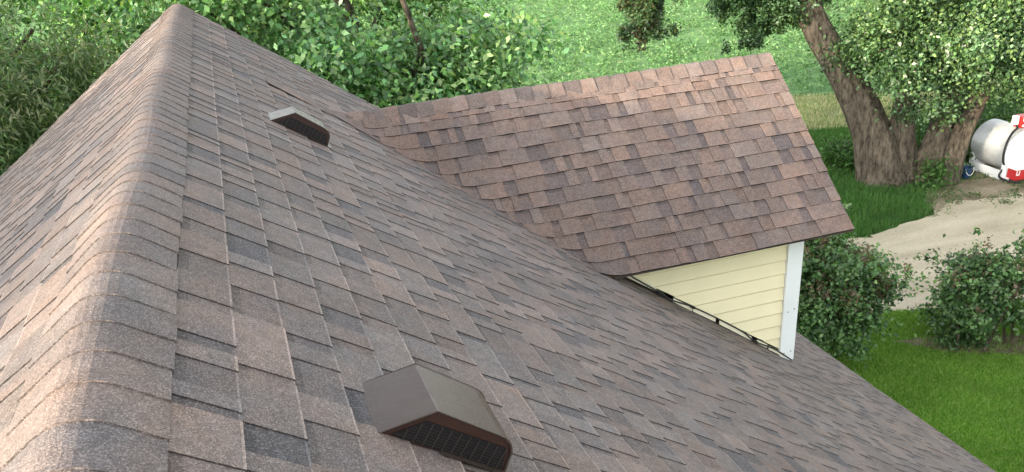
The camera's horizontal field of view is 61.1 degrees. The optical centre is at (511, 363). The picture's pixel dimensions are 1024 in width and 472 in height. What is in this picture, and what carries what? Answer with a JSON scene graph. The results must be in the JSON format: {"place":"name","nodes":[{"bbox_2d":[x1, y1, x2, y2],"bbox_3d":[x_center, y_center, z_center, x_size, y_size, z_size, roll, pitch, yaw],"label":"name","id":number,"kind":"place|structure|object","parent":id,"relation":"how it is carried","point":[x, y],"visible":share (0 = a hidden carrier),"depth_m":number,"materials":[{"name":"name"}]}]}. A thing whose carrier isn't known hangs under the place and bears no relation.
{"place":"outdoors","nodes":[
{"label":"outdoors","id":0,"kind":"place"},
{"bbox_2d":[0,0,943,96],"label":"field","id":1,"kind":"structure","parent":0,"point":[644,60],"depth_m":46.28,"materials":[{"name":"plant"}]},
{"bbox_2d":[791,92,1023,129],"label":"mown strip","id":2,"kind":"object","parent":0,"point":[835,112],"visible":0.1,"depth_m":31.42,"materials":[{"name":"green plant"}]},
{"bbox_2d":[928,79,1023,106],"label":"field bush","id":3,"kind":"object","parent":2,"relation":"on","point":[992,93],"depth_m":29.84,"materials":[{"name":"green plant"}]},
{"bbox_2d":[808,86,1022,310],"bbox_3d":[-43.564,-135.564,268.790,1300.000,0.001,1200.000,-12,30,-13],"label":"ground","id":4,"kind":"structure","parent":0,"point":[880,231],"depth_m":21.76,"materials":[{"name":"green plant"}]},
{"bbox_2d":[0,13,22,172],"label":"broadleaf tree","id":5,"kind":"object","parent":4,"relation":"on","point":[9,24],"visible":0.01,"depth_m":19.52,"materials":[{"name":"green plant"}]},
{"bbox_2d":[0,0,161,175],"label":"willow tree","id":6,"kind":"object","parent":4,"relation":"on","point":[24,127],"visible":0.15,"depth_m":11.03,"materials":[{"name":"green plant"}]},
{"bbox_2d":[0,0,268,169],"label":"broadleaf tree","id":7,"kind":"object","parent":4,"relation":"on","point":[87,5],"visible":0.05,"depth_m":15.85,"materials":[{"name":"green plant"}]},
{"bbox_2d":[42,0,597,122],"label":"broadleaf tree","id":8,"kind":"object","parent":4,"relation":"on","point":[466,55],"visible":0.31,"depth_m":13.96,"materials":[{"name":"green plant"}]},
{"bbox_2d":[0,4,995,471],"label":"house","id":9,"kind":"structure","parent":4,"relation":"on","point":[222,248],"depth_m":4.07,"materials":[{"name":"brown"}]},
{"bbox_2d":[611,0,1023,189],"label":"cottonwood tree","id":10,"kind":"object","parent":4,"relation":"on","point":[903,47],"visible":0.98,"depth_m":22.40,"materials":[{"name":"green plant"}]},
{"bbox_2d":[813,95,1023,193],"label":"tall weeds","id":11,"kind":"object","parent":4,"relation":"on","point":[842,150],"visible":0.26,"depth_m":24.99,"materials":[{"name":"green plant"}]},
{"bbox_2d":[818,300,1023,471],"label":"lawn","id":12,"kind":"structure","parent":0,"point":[948,389],"depth_m":14.58,"materials":[{"name":"green plant"}]},
{"bbox_2d":[796,203,938,371],"bbox_3d":[5.316,-1.563,15.144,3.582,3.358,2.830,-7,29,-4],"label":"lilac bush","id":13,"kind":"object","parent":12,"relation":"on","point":[840,284],"visible":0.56,"depth_m":14.49,"materials":[{"name":"green plant"}]},
{"bbox_2d":[894,334,1023,354],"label":"planting bed","id":14,"kind":"object","parent":12,"relation":"on","point":[929,343],"visible":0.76,"depth_m":15.78,"materials":[{"name":"brown soil"}]},
{"bbox_2d":[909,227,1023,353],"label":"lilac bush","id":15,"kind":"object","parent":14,"relation":"on","point":[975,292],"visible":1,"depth_m":14.98,"materials":[{"name":"green plant"}]},
{"bbox_2d":[997,213,1023,343],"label":"lilac bush","id":16,"kind":"object","parent":14,"relation":"on","point":[1020,317],"visible":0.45,"depth_m":15.23,"materials":[{"name":"green plant"}]},
{"bbox_2d":[846,193,1023,309],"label":"driveway","id":17,"kind":"structure","parent":0,"point":[909,241],"depth_m":20.36,"materials":[{"name":"beige gravel"}]},
{"bbox_2d":[924,163,1023,212],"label":"bare dirt","id":18,"kind":"structure","parent":0,"point":[986,186],"depth_m":22.90,"materials":[{"name":"beige soil"}]},
{"bbox_2d":[910,169,1023,217],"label":"dirt weeds","id":19,"kind":"object","parent":18,"relation":"on","point":[957,196],"visible":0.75,"depth_m":22.58,"materials":[{"name":"green plant"}]},
{"bbox_2d":[961,165,973,178],"bbox_3d":[12.441,-5.245,23.758,0.286,0.300,0.284,-12,30,-13],"label":"bucket","id":20,"kind":"object","parent":18,"relation":"on","point":[967,173],"visible":0.81,"depth_m":23.70,"materials":[{"name":"blue plastic"}]},
{"bbox_2d":[967,113,1023,182],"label":"fuel tank","id":21,"kind":"object","parent":18,"relation":"on","point":[998,143],"visible":1,"depth_m":23.32,"materials":[{"name":"metal"}]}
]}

